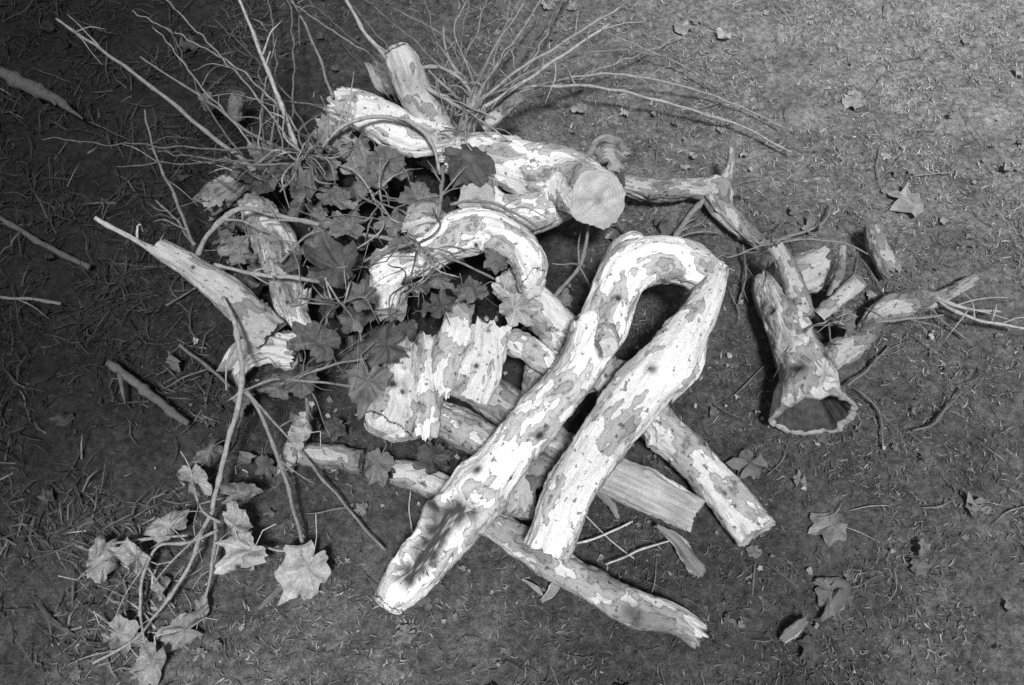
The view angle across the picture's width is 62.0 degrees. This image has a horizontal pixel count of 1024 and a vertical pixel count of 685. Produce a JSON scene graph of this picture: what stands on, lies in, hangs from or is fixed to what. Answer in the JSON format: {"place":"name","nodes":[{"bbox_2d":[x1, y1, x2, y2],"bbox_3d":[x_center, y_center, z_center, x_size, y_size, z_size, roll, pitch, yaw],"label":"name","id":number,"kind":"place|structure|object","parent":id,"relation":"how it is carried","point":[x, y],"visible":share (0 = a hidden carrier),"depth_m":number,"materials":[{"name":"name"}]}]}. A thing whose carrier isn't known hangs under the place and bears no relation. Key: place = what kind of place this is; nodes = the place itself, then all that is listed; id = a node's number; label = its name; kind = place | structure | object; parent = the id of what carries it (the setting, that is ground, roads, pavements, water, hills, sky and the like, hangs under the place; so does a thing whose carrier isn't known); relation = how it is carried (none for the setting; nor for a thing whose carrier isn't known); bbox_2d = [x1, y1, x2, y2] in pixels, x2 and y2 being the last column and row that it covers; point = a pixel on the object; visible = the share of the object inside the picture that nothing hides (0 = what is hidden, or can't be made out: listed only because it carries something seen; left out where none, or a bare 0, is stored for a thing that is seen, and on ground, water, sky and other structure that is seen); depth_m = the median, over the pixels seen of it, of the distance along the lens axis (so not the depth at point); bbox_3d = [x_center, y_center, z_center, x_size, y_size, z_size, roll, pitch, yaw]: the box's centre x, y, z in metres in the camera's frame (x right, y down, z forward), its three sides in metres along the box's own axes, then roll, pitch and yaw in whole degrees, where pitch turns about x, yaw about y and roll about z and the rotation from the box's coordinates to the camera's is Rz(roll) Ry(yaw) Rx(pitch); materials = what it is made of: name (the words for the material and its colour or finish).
{"place":"outdoors","nodes":[
{"label":"outdoors","id":0,"kind":"place"},
{"bbox_2d":[150,239,286,348],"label":"sycamore log","id":1,"kind":"object","parent":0,"point":[259,322],"visible":0.95,"depth_m":1.73,"materials":[{"name":"grey wood"}]},
{"bbox_2d":[216,332,302,386],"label":"sycamore log","id":2,"kind":"object","parent":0,"point":[274,351],"visible":0.64,"depth_m":1.77,"materials":[{"name":"grey wood"}]},
{"bbox_2d":[237,192,304,325],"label":"sycamore log","id":3,"kind":"object","parent":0,"point":[268,250],"visible":0.69,"depth_m":1.84,"materials":[{"name":"grey wood"}]},
{"bbox_2d":[281,439,365,474],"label":"sycamore log","id":4,"kind":"object","parent":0,"point":[341,457],"visible":0.8,"depth_m":1.71,"materials":[{"name":"grey wood"}]},
{"bbox_2d":[195,74,547,292],"bbox_3d":[-0.328,-0.265,1.806,0.646,0.215,0.553,36,65,20],"label":"bare branch","id":5,"kind":"object","parent":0,"point":[225,217],"visible":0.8,"depth_m":1.81,"materials":[{"name":"grey wood"}]},
{"bbox_2d":[323,87,455,157],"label":"sycamore log","id":6,"kind":"object","parent":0,"point":[407,140],"visible":0.79,"depth_m":1.99,"materials":[{"name":"white wood"}]},
{"bbox_2d":[369,244,409,322],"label":"sycamore log","id":7,"kind":"object","parent":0,"point":[382,295],"visible":0.4,"depth_m":1.80,"materials":[{"name":"white wood"}]},
{"bbox_2d":[364,336,418,442],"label":"sycamore log","id":8,"kind":"object","parent":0,"point":[390,415],"visible":0.74,"depth_m":1.61,"materials":[{"name":"grey wood"}]},
{"bbox_2d":[384,42,456,132],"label":"sycamore log","id":9,"kind":"object","parent":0,"point":[407,75],"visible":0.77,"depth_m":1.93,"materials":[{"name":"grey wood"}]},
{"bbox_2d":[410,331,443,441],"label":"sycamore log","id":10,"kind":"object","parent":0,"point":[430,401],"visible":0.58,"depth_m":1.63,"materials":[{"name":"white wood"}]},
{"bbox_2d":[369,207,547,300],"bbox_3d":[-0.114,-0.173,1.762,0.373,0.201,0.200,0,58,0],"label":"sycamore log","id":11,"kind":"object","parent":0,"point":[477,230],"visible":0.82,"depth_m":1.72,"materials":[{"name":"white wood"}]},
{"bbox_2d":[438,401,554,488],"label":"sycamore log","id":12,"kind":"object","parent":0,"point":[467,430],"visible":0.43,"depth_m":1.64,"materials":[{"name":"grey wood"}]},
{"bbox_2d":[0,0,1023,684],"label":"ground","id":13,"kind":"structure","parent":0,"point":[978,556],"depth_m":1.89,"materials":[{"name":"grey soil"}]},
{"bbox_2d":[0,66,233,425],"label":"bare branch","id":14,"kind":"object","parent":13,"relation":"on","point":[17,80],"visible":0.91,"depth_m":1.99,"materials":[{"name":"grey plant"}]},
{"bbox_2d":[0,0,302,684],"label":"long grass","id":15,"kind":"structure","parent":13,"relation":"on","point":[32,189],"depth_m":1.96,"materials":[{"name":"grey plant"}]},
{"bbox_2d":[58,351,330,684],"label":"leafy branch","id":16,"kind":"object","parent":13,"relation":"on","point":[304,571],"visible":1,"depth_m":1.60,"materials":[{"name":"grey plant"}]},
{"bbox_2d":[198,92,215,110],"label":"branch stub","id":17,"kind":"object","parent":13,"relation":"on","point":[203,105],"visible":0.66,"depth_m":2.19,"materials":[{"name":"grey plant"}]},
{"bbox_2d":[227,90,245,120],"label":"branch stub","id":18,"kind":"object","parent":13,"relation":"on","point":[235,108],"visible":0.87,"depth_m":2.17,"materials":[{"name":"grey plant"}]},
{"bbox_2d":[94,216,385,550],"bbox_3d":[-0.476,0.054,1.683,0.405,0.319,0.778,-23,61,-14],"label":"bare branch","id":19,"kind":"object","parent":13,"relation":"on","point":[147,247],"visible":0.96,"depth_m":1.67,"materials":[{"name":"grey plant"}]},
{"bbox_2d":[257,585,282,610],"bbox_3d":[-0.452,0.478,1.600,0.012,0.006,0.066,39,66,21],"label":"wood chip","id":20,"kind":"object","parent":13,"relation":"on","point":[277,591],"visible":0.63,"depth_m":1.60,"materials":[{"name":"grey wood"}]},
{"bbox_2d":[41,0,684,246],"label":"bare branches","id":21,"kind":"object","parent":13,"relation":"on","point":[433,85],"depth_m":2.02,"materials":[{"name":"grey plant"}]},
{"bbox_2d":[0,0,1023,684],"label":"leaf litter","id":22,"kind":"object","parent":13,"relation":"on","point":[746,462],"visible":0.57,"depth_m":1.81,"materials":[{"name":"grey plant"}]},
{"bbox_2d":[204,120,856,490],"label":"sycamore leaves","id":23,"kind":"object","parent":13,"relation":"on","point":[323,251],"visible":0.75,"depth_m":1.79,"materials":[{"name":"grey plant"}]},
{"bbox_2d":[191,172,247,216],"bbox_3d":[-0.677,-0.350,2.014,0.143,0.089,0.086,-33,64,-19],"label":"bark chunk","id":24,"kind":"object","parent":23,"relation":"on","point":[213,189],"visible":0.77,"depth_m":1.99,"materials":[{"name":"grey wood"}]},
{"bbox_2d":[276,441,297,476],"bbox_3d":[-0.450,0.237,1.719,0.040,0.045,0.073,11,59,7],"label":"bark chunk","id":25,"kind":"object","parent":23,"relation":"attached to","point":[289,455],"visible":0.67,"depth_m":1.70,"materials":[{"name":"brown wood"}]},
{"bbox_2d":[285,287,311,327],"bbox_3d":[-0.452,-0.070,1.805,0.058,0.038,0.121,-9,58,-5],"label":"bark chunk","id":26,"kind":"object","parent":23,"relation":"on","point":[299,314],"visible":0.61,"depth_m":1.78,"materials":[{"name":"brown wood"}]},
{"bbox_2d":[309,112,357,161],"bbox_3d":[-0.427,-0.491,2.057,0.159,0.049,0.072,39,66,21],"label":"bark slab","id":27,"kind":"object","parent":23,"relation":"on","point":[322,122],"depth_m":2.06,"materials":[{"name":"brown wood"}]},
{"bbox_2d":[364,52,396,101],"bbox_3d":[-0.310,-0.648,2.087,0.075,0.089,0.107,-30,63,-17],"label":"bark slab","id":28,"kind":"object","parent":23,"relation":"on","point":[382,84],"depth_m":2.07,"materials":[{"name":"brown wood"}]},
{"bbox_2d":[399,200,445,238],"bbox_3d":[-0.184,-0.248,1.789,0.104,0.079,0.082,-28,62,-16],"label":"bark chunk","id":29,"kind":"object","parent":23,"relation":"on","point":[414,216],"visible":0.65,"depth_m":1.77,"materials":[{"name":"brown wood"}]},
{"bbox_2d":[431,298,474,399],"bbox_3d":[-0.119,0.013,1.689,0.071,0.068,0.207,11,59,7],"label":"bark slab","id":30,"kind":"object","parent":23,"relation":"on","point":[452,340],"depth_m":1.66,"materials":[{"name":"white wood"}]},
{"bbox_2d":[454,91,484,135],"bbox_3d":[-0.100,-0.530,1.998,0.052,0.118,0.087,36,65,20],"label":"branch stub","id":31,"kind":"object","parent":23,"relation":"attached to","point":[476,102],"visible":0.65,"depth_m":1.97,"materials":[{"name":"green wood"}]},
{"bbox_2d":[458,174,498,207],"bbox_3d":[-0.075,-0.353,1.940,0.095,0.144,0.188,0,58,0],"label":"branch stub","id":32,"kind":"object","parent":23,"relation":"on","point":[473,191],"visible":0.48,"depth_m":1.87,"materials":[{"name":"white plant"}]},
{"bbox_2d":[451,316,511,408],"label":"split log","id":33,"kind":"object","parent":23,"relation":"on","point":[478,379],"visible":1,"depth_m":1.63,"materials":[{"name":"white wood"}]},
{"bbox_2d":[478,90,522,130],"bbox_3d":[-0.027,-0.554,2.042,0.114,0.098,0.045,-17,60,-11],"label":"branch stub","id":34,"kind":"object","parent":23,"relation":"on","point":[502,109],"visible":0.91,"depth_m":2.03,"materials":[{"name":"grey plant"}]},
{"bbox_2d":[520,363,543,394],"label":"sycamore log","id":35,"kind":"object","parent":23,"relation":"on","point":[532,377],"visible":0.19,"depth_m":1.71,"materials":[{"name":"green wood"}]},
{"bbox_2d":[193,66,872,390],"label":"leaf stalks","id":36,"kind":"object","parent":23,"relation":"on","point":[304,154],"visible":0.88,"depth_m":1.82,"materials":[{"name":"grey plant"}]},
{"bbox_2d":[589,356,626,396],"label":"sycamore log","id":37,"kind":"object","parent":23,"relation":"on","point":[614,365],"visible":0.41,"depth_m":1.65,"materials":[{"name":"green wood"}]},
{"bbox_2d":[586,132,630,176],"bbox_3d":[0.216,-0.417,1.919,0.103,0.096,0.098,28,62,16],"label":"bark chunk","id":38,"kind":"object","parent":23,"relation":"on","point":[610,152],"visible":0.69,"depth_m":1.89,"materials":[{"name":"wood"}]},
{"bbox_2d":[599,231,644,265],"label":"sycamore log","id":39,"kind":"object","parent":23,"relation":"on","point":[625,236],"visible":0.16,"depth_m":1.73,"materials":[{"name":"white wood"}]},
{"bbox_2d":[671,337,708,402],"bbox_3d":[0.341,0.047,1.681,0.068,0.049,0.155,20,60,12],"label":"bark slab","id":40,"kind":"object","parent":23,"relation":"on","point":[698,373],"depth_m":1.67,"materials":[{"name":"white wood"}]},
{"bbox_2d":[767,239,814,318],"bbox_3d":[0.604,-0.129,1.847,0.060,0.125,0.173,-17,60,-11],"label":"branch stub","id":41,"kind":"object","parent":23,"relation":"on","point":[791,277],"visible":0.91,"depth_m":1.83,"materials":[{"name":"grey plant"}]},
{"bbox_2d":[815,274,866,321],"bbox_3d":[0.716,-0.098,1.855,0.122,0.086,0.038,-29,62,-17],"label":"branch stub","id":42,"kind":"object","parent":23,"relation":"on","point":[848,290],"visible":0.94,"depth_m":1.84,"materials":[{"name":"grey plant"}]},
{"bbox_2d":[826,245,846,296],"bbox_3d":[0.721,-0.155,1.879,0.027,0.074,0.110,15,59,9],"label":"branch stub","id":43,"kind":"object","parent":42,"relation":"attached to","point":[839,272],"visible":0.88,"depth_m":1.87,"materials":[{"name":"grey plant"}]},
{"bbox_2d":[521,578,543,595],"bbox_3d":[0.040,0.460,1.608,0.054,0.009,0.010,36,64,20],"label":"wood chip","id":44,"kind":"object","parent":13,"relation":"on","point":[534,587],"visible":1,"depth_m":1.60,"materials":[{"name":"grey wood"}]},
{"bbox_2d":[408,491,668,564],"bbox_3d":[0.064,0.298,1.658,0.540,0.096,0.252,0,58,0],"label":"wood splinter","id":45,"kind":"object","parent":13,"relation":"on","point":[606,536],"visible":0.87,"depth_m":1.65,"materials":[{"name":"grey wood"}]},
{"bbox_2d":[389,459,708,648],"bbox_3d":[0.052,0.394,1.614,0.683,0.076,0.090,27,62,16],"label":"sycamore log","id":46,"kind":"object","parent":13,"relation":"on","point":[606,594],"visible":0.73,"depth_m":1.56,"materials":[{"name":"grey wood"}]},
{"bbox_2d":[540,583,559,602],"bbox_3d":[0.077,0.463,1.603,0.020,0.015,0.066,33,64,19],"label":"wood chip","id":47,"kind":"object","parent":13,"relation":"on","point":[551,591],"visible":0.56,"depth_m":1.60,"materials":[{"name":"grey wood"}]},
{"bbox_2d":[344,0,791,152],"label":"bare branch","id":48,"kind":"object","parent":13,"relation":"on","point":[495,90],"visible":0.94,"depth_m":2.00,"materials":[{"name":"grey wood"}]},
{"bbox_2d":[597,492,619,519],"bbox_3d":[0.189,0.312,1.668,0.019,0.026,0.074,-37,65,-21],"label":"wood chip","id":49,"kind":"object","parent":13,"relation":"on","point":[609,502],"visible":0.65,"depth_m":1.67,"materials":[{"name":"grey plant"}]},
{"bbox_2d":[569,432,705,531],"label":"sycamore log","id":50,"kind":"object","parent":13,"relation":"on","point":[647,490],"visible":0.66,"depth_m":1.65,"materials":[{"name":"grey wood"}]},
{"bbox_2d":[654,523,706,577],"bbox_3d":[0.324,0.396,1.635,0.034,0.039,0.128,-33,64,-19],"label":"wood chip","id":51,"kind":"object","parent":13,"relation":"on","point":[692,562],"visible":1,"depth_m":1.63,"materials":[{"name":"grey wood"}]},
{"bbox_2d":[618,172,766,249],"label":"sycamore log","id":52,"kind":"object","parent":13,"relation":"on","point":[716,191],"visible":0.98,"depth_m":2.03,"materials":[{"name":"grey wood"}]},
{"bbox_2d":[720,147,735,186],"bbox_3d":[0.528,-0.419,2.070,0.044,0.081,0.086,21,60,13],"label":"branch stub","id":53,"kind":"object","parent":52,"relation":"on","point":[728,171],"visible":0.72,"depth_m":2.06,"materials":[{"name":"grey plant"}]},
{"bbox_2d":[552,197,1023,446],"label":"bare branch","id":54,"kind":"object","parent":13,"relation":"on","point":[698,205],"visible":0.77,"depth_m":1.91,"materials":[{"name":"grey plant"}]},
{"bbox_2d":[779,616,807,643],"bbox_3d":[0.520,0.527,1.562,0.071,0.022,0.024,-27,62,-16],"label":"wood chip","id":55,"kind":"object","parent":13,"relation":"on","point":[792,631],"visible":1,"depth_m":1.56,"materials":[{"name":"grey plant"}]},
{"bbox_2d":[751,262,857,435],"bbox_3d":[0.610,-0.010,1.823,0.174,0.152,0.395,0,58,0],"label":"sycamore log","id":56,"kind":"object","parent":13,"relation":"on","point":[810,397],"visible":0.9,"depth_m":1.77,"materials":[{"name":"grey wood"}]},
{"bbox_2d":[792,246,836,293],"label":"sycamore log","id":57,"kind":"object","parent":13,"relation":"on","point":[816,267],"visible":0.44,"depth_m":1.91,"materials":[{"name":"grey wood"}]},
{"bbox_2d":[812,577,851,621],"bbox_3d":[0.604,0.481,1.597,0.076,0.014,0.083,0,58,0],"label":"dry leaf","id":58,"kind":"object","parent":13,"relation":"on","point":[839,600],"visible":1,"depth_m":1.60,"materials":[{"name":"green plant"}]},
{"bbox_2d":[863,222,903,280],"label":"sycamore log","id":59,"kind":"object","parent":13,"relation":"on","point":[885,259],"visible":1,"depth_m":1.97,"materials":[{"name":"grey wood"}]},
{"bbox_2d":[823,274,979,369],"bbox_3d":[0.839,-0.062,1.882,0.535,0.097,0.092,-30,63,-17],"label":"sycamore log","id":60,"kind":"object","parent":13,"relation":"on","point":[900,303],"visible":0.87,"depth_m":1.88,"materials":[{"name":"grey wood"}]},
{"bbox_2d":[459,183,571,234],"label":"sycamore log","id":61,"kind":"object","parent":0,"point":[547,208],"visible":0.44,"depth_m":1.87,"materials":[{"name":"white wood"}]},
{"bbox_2d":[502,475,535,520],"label":"sycamore log","id":62,"kind":"object","parent":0,"point":[521,504],"visible":0.53,"depth_m":1.62,"materials":[{"name":"grey wood"}]},
{"bbox_2d":[471,378,572,465],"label":"sycamore log","id":63,"kind":"object","parent":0,"point":[504,399],"visible":0.28,"depth_m":1.69,"materials":[{"name":"grey wood"}]},
{"bbox_2d":[438,131,625,229],"bbox_3d":[0.042,-0.402,1.929,0.497,0.233,0.174,34,64,19],"label":"sycamore log","id":64,"kind":"object","parent":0,"point":[579,186],"visible":0.74,"depth_m":1.85,"materials":[{"name":"white wood"}]},
{"bbox_2d":[506,328,559,374],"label":"sycamore log","id":65,"kind":"object","parent":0,"point":[534,353],"visible":0.77,"depth_m":1.68,"materials":[{"name":"grey wood"}]},
{"bbox_2d":[374,235,727,614],"bbox_3d":[0.052,0.118,1.645,0.196,0.283,0.920,39,66,22],"label":"sycamore log","id":66,"kind":"object","parent":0,"point":[463,509],"visible":0.95,"depth_m":1.57,"materials":[{"name":"white wood"}]},
{"bbox_2d":[595,321,619,357],"bbox_3d":[0.178,-0.008,1.593,0.049,0.111,0.128,0,58,0],"label":"branch stub","id":67,"kind":"object","parent":66,"relation":"attached to","point":[607,339],"visible":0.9,"depth_m":1.55,"materials":[{"name":"grey plant"}]},
{"bbox_2d":[523,257,728,562],"bbox_3d":[0.243,0.117,1.615,0.124,0.222,0.681,34,64,19],"label":"sycamore log","id":68,"kind":"object","parent":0,"point":[651,379],"visible":0.99,"depth_m":1.53,"materials":[{"name":"white wood"}]},
{"bbox_2d":[491,267,775,546],"bbox_3d":[0.235,0.113,1.715,0.102,0.203,0.727,-39,66,-21],"label":"sycamore log","id":69,"kind":"object","parent":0,"point":[692,458],"visible":0.54,"depth_m":1.66,"materials":[{"name":"grey wood"}]},
{"bbox_2d":[643,423,657,447],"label":"branch stub","id":70,"kind":"object","parent":69,"relation":"attached to","point":[650,435],"visible":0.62,"depth_m":1.65,"materials":[{"name":"grey plant"}]}
]}

